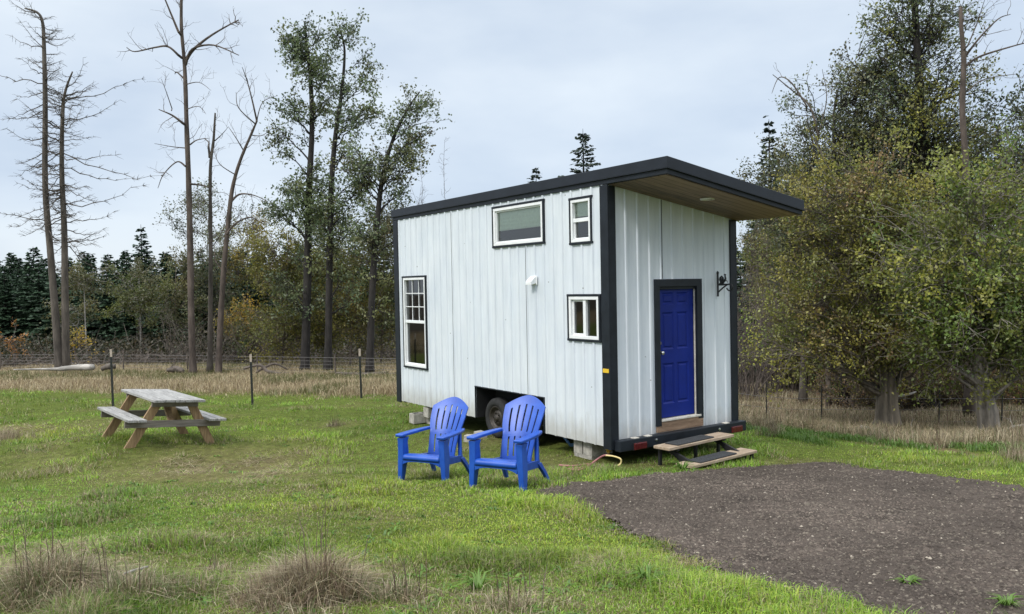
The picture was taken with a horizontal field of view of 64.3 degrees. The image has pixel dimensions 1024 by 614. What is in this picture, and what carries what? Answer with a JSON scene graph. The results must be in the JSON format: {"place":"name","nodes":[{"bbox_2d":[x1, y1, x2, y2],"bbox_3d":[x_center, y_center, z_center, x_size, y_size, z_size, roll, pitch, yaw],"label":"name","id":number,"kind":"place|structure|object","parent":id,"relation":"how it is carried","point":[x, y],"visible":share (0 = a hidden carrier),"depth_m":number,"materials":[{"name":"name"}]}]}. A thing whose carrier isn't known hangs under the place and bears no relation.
{"place":"outdoors","nodes":[
{"label":"outdoors","id":0,"kind":"place"},
{"bbox_2d":[0,297,1023,613],"bbox_3d":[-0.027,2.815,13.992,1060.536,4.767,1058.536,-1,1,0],"label":"ground","id":1,"kind":"structure","parent":0,"point":[554,443],"depth_m":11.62,"materials":[{"name":"green plant"}]},
{"bbox_2d":[0,263,21,324],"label":"fir tree","id":2,"kind":"object","parent":1,"relation":"on","point":[14,277],"visible":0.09,"depth_m":50.95,"materials":[{"name":"green plant"}]},
{"bbox_2d":[0,317,30,363],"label":"autumn sapling","id":3,"kind":"object","parent":1,"relation":"on","point":[12,348],"visible":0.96,"depth_m":36.01,"materials":[{"name":"orange plant"}]},
{"bbox_2d":[0,266,31,356],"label":"fir tree","id":4,"kind":"object","parent":1,"relation":"on","point":[6,318],"visible":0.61,"depth_m":46.24,"materials":[{"name":"green plant"}]},
{"bbox_2d":[6,258,27,300],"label":"fir tree","id":5,"kind":"object","parent":1,"relation":"on","point":[18,260],"visible":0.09,"depth_m":54.24,"materials":[{"name":"green plant"}]},
{"bbox_2d":[0,424,42,441],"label":"grass tuft","id":6,"kind":"object","parent":1,"relation":"on","point":[12,436],"visible":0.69,"depth_m":14.71,"materials":[{"name":"beige plant"}]},
{"bbox_2d":[3,256,61,335],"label":"fir tree","id":7,"kind":"object","parent":1,"relation":"on","point":[29,278],"visible":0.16,"depth_m":49.83,"materials":[{"name":"green plant"}]},
{"bbox_2d":[23,247,48,284],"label":"fir tree","id":8,"kind":"object","parent":1,"relation":"on","point":[35,250],"visible":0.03,"depth_m":66.94,"materials":[{"name":"green plant"}]},
{"bbox_2d":[0,263,77,356],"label":"fir tree","id":9,"kind":"object","parent":1,"relation":"on","point":[40,288],"visible":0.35,"depth_m":46.49,"materials":[{"name":"green plant"}]},
{"bbox_2d":[0,0,99,371],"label":"dead conifer","id":10,"kind":"object","parent":1,"relation":"on","point":[57,340],"visible":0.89,"depth_m":30.82,"materials":[{"name":"grey plant"}]},
{"bbox_2d":[13,361,94,370],"bbox_3d":[-16.551,2.144,29.611,2.951,0.385,0.559,-1,1,4],"label":"fallen log","id":11,"kind":"object","parent":1,"relation":"on","point":[79,367],"visible":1,"depth_m":29.54,"materials":[{"name":"grey wood"}]},
{"bbox_2d":[21,273,88,358],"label":"fir tree","id":12,"kind":"object","parent":1,"relation":"on","point":[41,329],"visible":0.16,"depth_m":44.62,"materials":[{"name":"green plant"}]},
{"bbox_2d":[37,257,113,357],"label":"young tree","id":13,"kind":"object","parent":1,"relation":"on","point":[79,283],"visible":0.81,"depth_m":41.07,"materials":[{"name":"green plant"}]},
{"bbox_2d":[70,325,103,364],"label":"autumn sapling","id":14,"kind":"object","parent":1,"relation":"on","point":[78,340],"visible":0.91,"depth_m":33.99,"materials":[{"name":"yellow plant"}]},
{"bbox_2d":[8,57,166,371],"bbox_3d":[-16.410,-3.237,31.245,5.382,11.771,4.066,-2,2,-37],"label":"dead conifer","id":15,"kind":"object","parent":1,"relation":"on","point":[65,324],"visible":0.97,"depth_m":30.82,"materials":[{"name":"grey plant"}]},
{"bbox_2d":[73,253,106,353],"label":"fir tree","id":16,"kind":"object","parent":1,"relation":"on","point":[94,261],"visible":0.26,"depth_m":50.46,"materials":[{"name":"green plant"}]},
{"bbox_2d":[69,258,113,327],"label":"fir tree","id":17,"kind":"object","parent":1,"relation":"on","point":[82,259],"visible":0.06,"depth_m":53.11,"materials":[{"name":"green plant"}]},
{"bbox_2d":[78,259,124,356],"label":"fir tree","id":18,"kind":"object","parent":1,"relation":"on","point":[104,331],"visible":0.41,"depth_m":46.29,"materials":[{"name":"green plant"}]},
{"bbox_2d":[97,259,123,328],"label":"fir tree","id":19,"kind":"object","parent":1,"relation":"on","point":[118,268],"visible":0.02,"depth_m":53.30,"materials":[{"name":"green plant"}]},
{"bbox_2d":[110,349,113,405],"bbox_3d":[-9.950,1.836,20.255,0.052,1.575,0.048,-2,2,-17],"label":"fence post","id":20,"kind":"object","parent":1,"relation":"on","point":[111,371],"visible":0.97,"depth_m":20.24,"materials":[{"name":"metal"}]},
{"bbox_2d":[0,496,225,612],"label":"grass tuft","id":21,"kind":"object","parent":1,"relation":"on","point":[54,568],"visible":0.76,"depth_m":4.76,"materials":[{"name":"beige plant"}]},
{"bbox_2d":[2,538,236,613],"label":"grass tuft","id":22,"kind":"object","parent":1,"relation":"on","point":[129,578],"visible":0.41,"depth_m":4.68,"materials":[{"name":"beige plant"}]},
{"bbox_2d":[111,252,133,301],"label":"fir tree","id":23,"kind":"object","parent":1,"relation":"on","point":[127,259],"visible":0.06,"depth_m":59.75,"materials":[{"name":"green plant"}]},
{"bbox_2d":[101,269,163,357],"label":"fir tree","id":24,"kind":"object","parent":1,"relation":"on","point":[129,326],"visible":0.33,"depth_m":44.53,"materials":[{"name":"green plant"}]},
{"bbox_2d":[95,255,177,359],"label":"young tree","id":25,"kind":"object","parent":1,"relation":"on","point":[139,295],"visible":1,"depth_m":39.40,"materials":[{"name":"green plant"}]},
{"bbox_2d":[129,227,159,286],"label":"fir tree","id":26,"kind":"object","parent":1,"relation":"on","point":[141,244],"visible":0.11,"depth_m":55.87,"materials":[{"name":"green plant"}]},
{"bbox_2d":[139,251,183,343],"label":"fir tree","id":27,"kind":"object","parent":1,"relation":"on","point":[161,263],"visible":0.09,"depth_m":50.04,"materials":[{"name":"green plant"}]},
{"bbox_2d":[97,389,226,448],"bbox_3d":[-5.906,1.886,13.657,1.502,0.848,2.022,5,-2,-39],"label":"picnic table","id":28,"kind":"object","parent":1,"relation":"on","point":[175,405],"visible":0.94,"depth_m":13.32,"materials":[{"name":"grey wood"}]},
{"bbox_2d":[139,264,197,355],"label":"fir tree","id":29,"kind":"object","parent":1,"relation":"on","point":[159,325],"visible":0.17,"depth_m":45.20,"materials":[{"name":"green plant"}]},
{"bbox_2d":[141,241,218,348],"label":"young tree","id":30,"kind":"object","parent":1,"relation":"on","point":[182,262],"visible":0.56,"depth_m":41.94,"materials":[{"name":"green plant"}]},
{"bbox_2d":[116,0,244,373],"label":"bare tree","id":31,"kind":"object","parent":1,"relation":"on","point":[190,288],"visible":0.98,"depth_m":28.84,"materials":[{"name":"grey plant"}]},
{"bbox_2d":[131,298,247,364],"bbox_3d":[-14.190,1.055,35.977,5.424,2.984,2.170,-1,1,9],"label":"bare shrub","id":32,"kind":"object","parent":1,"relation":"on","point":[170,334],"visible":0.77,"depth_m":35.96,"materials":[{"name":"brown plant"}]},
{"bbox_2d":[0,326,395,366],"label":"undergrowth","id":33,"kind":"object","parent":1,"relation":"on","point":[29,348],"visible":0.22,"depth_m":38.47,"materials":[{"name":"brown plant"}]},
{"bbox_2d":[0,352,395,376],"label":"wire fence","id":34,"kind":"object","parent":1,"relation":"on","point":[187,355],"visible":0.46,"depth_m":29.12,"materials":[{"name":"grey metal"}]},
{"bbox_2d":[176,263,231,355],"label":"fir tree","id":35,"kind":"object","parent":1,"relation":"on","point":[206,322],"visible":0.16,"depth_m":44.96,"materials":[{"name":"green plant"}]},
{"bbox_2d":[163,225,250,350],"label":"young tree","id":36,"kind":"object","parent":1,"relation":"on","point":[216,293],"visible":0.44,"depth_m":43.75,"materials":[{"name":"green plant"}]},
{"bbox_2d":[152,177,265,267],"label":"young tree","id":37,"kind":"object","parent":1,"relation":"on","point":[199,204],"visible":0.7,"depth_m":45.85,"materials":[{"name":"green plant"}]},
{"bbox_2d":[195,109,227,373],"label":"bare tree","id":38,"kind":"object","parent":1,"relation":"on","point":[209,366],"visible":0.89,"depth_m":29.50,"materials":[{"name":"grey plant"}]},
{"bbox_2d":[198,548,261,576],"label":"grass tuft","id":39,"kind":"object","parent":1,"relation":"on","point":[221,566],"visible":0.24,"depth_m":5.29,"materials":[{"name":"plant"}]},
{"bbox_2d":[213,289,270,362],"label":"autumn bush","id":40,"kind":"object","parent":1,"relation":"on","point":[241,314],"visible":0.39,"depth_m":36.84,"materials":[{"name":"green plant"}]},
{"bbox_2d":[213,201,272,303],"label":"young tree","id":41,"kind":"object","parent":1,"relation":"on","point":[236,270],"visible":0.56,"depth_m":44.98,"materials":[{"name":"green plant"}]},
{"bbox_2d":[210,65,277,372],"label":"bare tree","id":42,"kind":"object","parent":1,"relation":"on","point":[220,324],"visible":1,"depth_m":28.88,"materials":[{"name":"grey plant"}]},
{"bbox_2d":[228,250,259,327],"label":"fir tree","id":43,"kind":"object","parent":1,"relation":"on","point":[237,284],"visible":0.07,"depth_m":50.85,"materials":[{"name":"green plant"}]},
{"bbox_2d":[223,309,281,363],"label":"shrub","id":44,"kind":"object","parent":1,"relation":"on","point":[245,336],"visible":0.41,"depth_m":35.82,"materials":[{"name":"green plant"}]},
{"bbox_2d":[229,253,283,338],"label":"fir tree","id":45,"kind":"object","parent":1,"relation":"on","point":[250,292],"visible":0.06,"depth_m":49.10,"materials":[{"name":"green plant"}]},
{"bbox_2d":[237,275,288,345],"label":"fir tree","id":46,"kind":"object","parent":1,"relation":"on","point":[260,297],"visible":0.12,"depth_m":46.18,"materials":[{"name":"green plant"}]},
{"bbox_2d":[213,310,313,363],"bbox_3d":[-10.661,1.217,34.767,5.533,2.539,3.337,-1,1,0],"label":"bare shrub","id":47,"kind":"object","parent":1,"relation":"on","point":[239,345],"visible":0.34,"depth_m":34.81,"materials":[{"name":"plant"}]},
{"bbox_2d":[228,213,344,365],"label":"alder tree","id":48,"kind":"object","parent":1,"relation":"on","point":[266,248],"visible":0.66,"depth_m":32.74,"materials":[{"name":"green plant"}]},
{"bbox_2d":[207,574,388,613],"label":"grass tuft","id":49,"kind":"object","parent":1,"relation":"on","point":[276,595],"visible":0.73,"depth_m":4.51,"materials":[{"name":"beige plant"}]},
{"bbox_2d":[255,10,349,370],"bbox_3d":[-7.555,-4.052,29.899,3.703,13.494,3.272,-1,1,0],"label":"cottonwood tree","id":50,"kind":"object","parent":1,"relation":"on","point":[311,73],"visible":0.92,"depth_m":29.71,"materials":[{"name":"green plant"}]},
{"bbox_2d":[217,485,435,613],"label":"grass tuft","id":51,"kind":"object","parent":1,"relation":"on","point":[320,576],"visible":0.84,"depth_m":4.65,"materials":[{"name":"beige plant"}]},
{"bbox_2d":[278,186,383,362],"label":"alder tree","id":52,"kind":"object","parent":1,"relation":"on","point":[320,324],"visible":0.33,"depth_m":33.49,"materials":[{"name":"green plant"}]},
{"bbox_2d":[296,7,388,370],"bbox_3d":[-6.043,-4.201,29.372,3.548,13.554,2.767,-1,1,0],"label":"cottonwood tree","id":53,"kind":"object","parent":1,"relation":"on","point":[329,240],"visible":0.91,"depth_m":29.30,"materials":[{"name":"green plant"}]},
{"bbox_2d":[314,272,394,364],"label":"alder tree","id":54,"kind":"object","parent":1,"relation":"on","point":[336,305],"visible":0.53,"depth_m":32.41,"materials":[{"name":"green plant"}]},
{"bbox_2d":[333,193,408,364],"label":"alder tree","id":55,"kind":"object","parent":1,"relation":"on","point":[386,289],"visible":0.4,"depth_m":32.57,"materials":[{"name":"green plant"}]},
{"bbox_2d":[347,260,395,347],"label":"fir tree","id":56,"kind":"object","parent":1,"relation":"on","point":[367,292],"visible":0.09,"depth_m":51.11,"materials":[{"name":"green plant"}]},
{"bbox_2d":[333,77,454,372],"bbox_3d":[-4.035,-2.683,28.450,4.290,10.339,2.799,-1,1,0],"label":"cottonwood tree","id":57,"kind":"object","parent":1,"relation":"on","point":[382,177],"visible":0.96,"depth_m":28.30,"materials":[{"name":"green plant"}]},
{"bbox_2d":[355,551,466,613],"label":"grass tuft","id":58,"kind":"object","parent":1,"relation":"on","point":[406,594],"visible":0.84,"depth_m":4.68,"materials":[{"name":"beige plant"}]},
{"bbox_2d":[409,412,426,423],"bbox_3d":[-1.788,2.162,15.936,0.395,0.192,0.195,-2,2,-35],"label":"concrete block","id":59,"kind":"object","parent":1,"relation":"on","point":[416,417],"depth_m":15.83,"materials":[{"name":"grey concrete"}]},
{"bbox_2d":[395,397,468,480],"bbox_3d":[-0.937,1.674,10.309,0.704,0.984,0.914,0,0,25],"label":"adirondack chair","id":60,"kind":"object","parent":1,"relation":"on","point":[442,457],"visible":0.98,"depth_m":10.36,"materials":[{"name":"blue plastic"}]},
{"bbox_2d":[436,566,509,589],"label":"weed","id":61,"kind":"object","parent":1,"relation":"on","point":[476,582],"visible":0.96,"depth_m":4.87,"materials":[{"name":"green plant"}]},
{"bbox_2d":[466,395,550,490],"bbox_3d":[0.007,1.537,9.240,0.704,0.984,0.914,0,0,27],"label":"adirondack chair","id":62,"kind":"object","parent":1,"relation":"on","point":[520,463],"visible":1,"depth_m":9.29,"materials":[{"name":"blue plastic"}]},
{"bbox_2d":[439,560,595,613],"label":"grass tuft","id":63,"kind":"object","parent":1,"relation":"on","point":[509,601],"visible":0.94,"depth_m":4.46,"materials":[{"name":"beige plant"}]},
{"bbox_2d":[558,133,600,176],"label":"fir tree","id":64,"kind":"object","parent":1,"relation":"on","point":[585,136],"visible":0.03,"depth_m":47.67,"materials":[{"name":"green plant"}]},
{"bbox_2d":[574,453,601,459],"bbox_3d":[1.126,2.268,12.056,0.195,0.192,0.395,-2,2,-35],"label":"concrete block","id":65,"kind":"object","parent":1,"relation":"on","point":[585,456],"depth_m":11.94,"materials":[{"name":"concrete"}]},
{"bbox_2d":[583,442,611,456],"bbox_3d":[1.267,2.074,12.018,0.395,0.192,0.195,-2,2,-35],"label":"concrete block","id":66,"kind":"object","parent":65,"relation":"on","point":[591,449],"depth_m":11.90,"materials":[{"name":"grey concrete"}]},
{"bbox_2d":[391,156,804,452],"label":"tiny house","id":67,"kind":"structure","parent":1,"relation":"on","point":[597,307],"depth_m":12.29,"materials":[{"name":"white metal"}]},
{"bbox_2d":[402,275,428,370],"bbox_3d":[-1.878,0.299,15.956,0.094,1.820,0.984,-2,2,-35],"label":"window","id":68,"kind":"structure","parent":67,"relation":"in","point":[406,321],"depth_m":16.08,"materials":[{"name":"white plastic"}]},
{"bbox_2d":[491,198,545,247],"bbox_3d":[0.114,-1.316,13.014,0.104,0.686,1.444,-2,2,-35],"label":"window","id":69,"kind":"structure","parent":67,"relation":"in","point":[527,214],"depth_m":13.02,"materials":[{"name":"white plastic"}]},
{"bbox_2d":[568,195,592,244],"bbox_3d":[1.016,-1.244,11.713,0.104,0.683,0.519,-2,2,-35],"label":"window","id":70,"kind":"structure","parent":67,"relation":"in","point":[581,206],"depth_m":11.76,"materials":[{"name":"white plastic"}]},
{"bbox_2d":[566,294,601,342],"bbox_3d":[1.059,0.155,11.715,0.094,0.684,0.749,-2,2,-35],"label":"window","id":71,"kind":"structure","parent":67,"relation":"in","point":[572,299],"depth_m":11.70,"materials":[{"name":"white plastic"}]},
{"bbox_2d":[654,279,703,432],"bbox_3d":[2.443,0.697,12.087,0.980,2.224,0.165,-2,2,-35],"label":"door","id":72,"kind":"structure","parent":67,"relation":"in","point":[678,328],"depth_m":12.11,"materials":[{"name":"blue paint"}]},
{"bbox_2d":[617,561,681,593],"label":"weed","id":73,"kind":"object","parent":1,"relation":"on","point":[644,574],"visible":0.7,"depth_m":4.86,"materials":[{"name":"green plant"}]},
{"bbox_2d":[654,432,756,468],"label":"entry steps","id":74,"kind":"structure","parent":1,"relation":"on","point":[719,438],"depth_m":11.37,"materials":[{"name":"brown wood"}]},
{"bbox_2d":[665,435,713,445],"bbox_3d":[2.518,1.882,11.518,0.840,0.018,0.230,-2,2,-41],"label":"step mat","id":75,"kind":"object","parent":74,"relation":"on","point":[688,440],"visible":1,"depth_m":11.45,"materials":[{"name":"grey rubber"}]},
{"bbox_2d":[690,451,736,462],"bbox_3d":[2.774,2.073,11.264,0.840,0.018,0.230,-2,2,-41],"label":"step mat","id":76,"kind":"object","parent":74,"relation":"on","point":[710,457],"visible":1,"depth_m":11.23,"materials":[{"name":"grey rubber"}]},
{"bbox_2d":[737,219,768,383],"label":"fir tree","id":77,"kind":"object","parent":1,"relation":"on","point":[743,270],"visible":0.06,"depth_m":35.92,"materials":[{"name":"green plant"}]},
{"bbox_2d":[736,219,780,385],"bbox_3d":[10.861,-0.716,33.934,2.885,8.127,2.906,-2,2,-24],"label":"shrub","id":78,"kind":"object","parent":1,"relation":"on","point":[753,251],"visible":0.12,"depth_m":33.98,"materials":[{"name":"green plant"}]},
{"bbox_2d":[737,116,782,361],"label":"fir tree","id":79,"kind":"object","parent":1,"relation":"on","point":[770,132],"visible":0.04,"depth_m":39.83,"materials":[{"name":"green plant"}]},
{"bbox_2d":[737,281,794,399],"bbox_3d":[7.785,1.085,27.142,3.765,4.090,3.888,-2,2,-34],"label":"bare shrub","id":80,"kind":"object","parent":1,"relation":"on","point":[747,389],"visible":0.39,"depth_m":26.83,"materials":[{"name":"brown plant"}]},
{"bbox_2d":[750,398,784,436],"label":"grass tuft","id":81,"kind":"object","parent":1,"relation":"on","point":[773,431],"visible":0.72,"depth_m":14.66,"materials":[{"name":"plant"}]},
{"bbox_2d":[737,237,814,395],"bbox_3d":[8.791,0.274,29.215,5.133,5.847,3.913,-1,1,0],"label":"bare shrub","id":82,"kind":"object","parent":1,"relation":"on","point":[740,377],"visible":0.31,"depth_m":28.98,"materials":[{"name":"plant"}]},
{"bbox_2d":[532,461,1023,613],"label":"gravel pad","id":83,"kind":"object","parent":1,"relation":"on","point":[887,525],"visible":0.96,"depth_m":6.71,"materials":[{"name":"gravel"}]},
{"bbox_2d":[886,573,924,584],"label":"weed","id":84,"kind":"object","parent":83,"relation":"on","point":[914,578],"visible":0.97,"depth_m":4.75,"materials":[{"name":"green plant"}]},
{"bbox_2d":[986,592,1023,606],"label":"weed","id":85,"kind":"object","parent":83,"relation":"on","point":[1008,601],"visible":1,"depth_m":4.32,"materials":[{"name":"green plant"}]},
{"bbox_2d":[740,219,833,389],"bbox_3d":[10.772,-0.449,30.902,3.956,7.358,4.035,0,2,40],"label":"shrub","id":86,"kind":"object","parent":1,"relation":"on","point":[764,283],"visible":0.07,"depth_m":30.83,"materials":[{"name":"green plant"}]},
{"bbox_2d":[736,176,849,406],"bbox_3d":[9.167,-0.513,24.218,5.325,7.253,3.986,-1,1,0],"label":"alder tree","id":87,"kind":"object","parent":1,"relation":"on","point":[802,393],"visible":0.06,"depth_m":24.46,"materials":[{"name":"green plant"}]},
{"bbox_2d":[764,302,835,393],"bbox_3d":[10.774,1.345,29.044,3.909,3.866,3.698,-1,1,0],"label":"shrub","id":88,"kind":"object","parent":1,"relation":"on","point":[812,376],"visible":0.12,"depth_m":28.77,"materials":[{"name":"green plant"}]},
{"bbox_2d":[772,63,836,408],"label":"bare tree","id":89,"kind":"object","parent":1,"relation":"on","point":[829,402],"visible":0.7,"depth_m":22.17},
{"bbox_2d":[731,13,935,407],"bbox_3d":[8.834,-2.618,22.560,5.575,11.258,3.858,-1,1,0],"label":"poplar tree","id":90,"kind":"object","parent":1,"relation":"on","point":[859,111],"visible":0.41,"depth_m":22.14,"materials":[{"name":"green plant"}]},
{"bbox_2d":[804,360,906,411],"bbox_3d":[9.388,2.278,22.265,2.665,2.140,2.373,0,2,29],"label":"bramble","id":91,"kind":"object","parent":1,"relation":"on","point":[852,403],"visible":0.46,"depth_m":22.14,"materials":[{"name":"green plant"}]},
{"bbox_2d":[772,249,963,390],"bbox_3d":[11.598,0.409,25.018,7.420,6.979,4.635,-1,1,0],"label":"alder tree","id":92,"kind":"object","parent":1,"relation":"on","point":[830,334],"visible":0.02,"depth_m":25.02,"materials":[{"name":"green plant"}]},
{"bbox_2d":[737,116,1021,427],"bbox_3d":[7.859,-0.676,18.033,6.456,7.064,3.844,-1,1,0],"label":"willow tree","id":93,"kind":"object","parent":1,"relation":"on","point":[863,351],"visible":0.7,"depth_m":17.72,"materials":[{"name":"green plant"}]},
{"bbox_2d":[738,382,1023,423],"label":"pasture fence","id":94,"kind":"object","parent":1,"relation":"on","point":[1001,410],"visible":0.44,"depth_m":19.03,"materials":[{"name":"metal"}]},
{"bbox_2d":[852,366,938,411],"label":"bramble","id":95,"kind":"object","parent":1,"relation":"on","point":[907,403],"visible":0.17,"depth_m":21.89,"materials":[{"name":"green plant"}]},
{"bbox_2d":[820,97,1022,392],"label":"alder tree","id":96,"kind":"object","parent":1,"relation":"on","point":[994,132],"visible":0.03,"depth_m":22.88,"materials":[{"name":"green plant"}]},
{"bbox_2d":[820,0,1023,410],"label":"poplar tree","id":97,"kind":"object","parent":1,"relation":"on","point":[916,100],"visible":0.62,"depth_m":21.50,"materials":[{"name":"green plant"}]},
{"bbox_2d":[897,359,960,411],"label":"bramble","id":98,"kind":"object","parent":1,"relation":"on","point":[942,379],"visible":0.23,"depth_m":21.82,"materials":[{"name":"green plant"}]},
{"bbox_2d":[835,111,1023,434],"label":"willow tree","id":99,"kind":"object","parent":1,"relation":"on","point":[973,306],"visible":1,"depth_m":15.66,"materials":[{"name":"green plant"}]},
{"bbox_2d":[909,412,978,448],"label":"grass tuft","id":100,"kind":"object","parent":1,"relation":"on","point":[935,444],"visible":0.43,"depth_m":13.22,"materials":[{"name":"plant"}]},
{"bbox_2d":[937,361,1015,408],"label":"bramble","id":101,"kind":"object","parent":1,"relation":"on","point":[960,395],"visible":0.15,"depth_m":22.00,"materials":[{"name":"green plant"}]},
{"bbox_2d":[953,0,1023,417],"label":"bare tree","id":102,"kind":"object","parent":1,"relation":"on","point":[963,135],"visible":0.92,"depth_m":19.86,"materials":[{"name":"grey plant"}]},
{"bbox_2d":[954,64,1023,268],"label":"poplar tree","id":103,"kind":"object","parent":1,"relation":"on","point":[1020,115],"visible":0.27,"depth_m":20.70,"materials":[{"name":"green plant"}]},
{"bbox_2d":[986,404,1023,461],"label":"grass tuft","id":104,"kind":"object","parent":1,"relation":"on","point":[1017,450],"visible":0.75,"depth_m":11.17,"materials":[{"name":"beige plant"}]},
{"bbox_2d":[986,359,1023,406],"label":"bramble","id":105,"kind":"object","parent":1,"relation":"on","point":[1012,394],"visible":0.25,"depth_m":21.94,"materials":[{"name":"green plant"}]},
{"bbox_2d":[0,357,1023,462],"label":"meadow grass","id":106,"kind":"structure","parent":0,"point":[797,420],"depth_m":22.70,"materials":[{"name":"beige plant"}]},
{"bbox_2d":[0,0,1023,298],"label":"sky","id":107,"kind":"structure","parent":0,"point":[690,81],"materials":[{"name":"white"}]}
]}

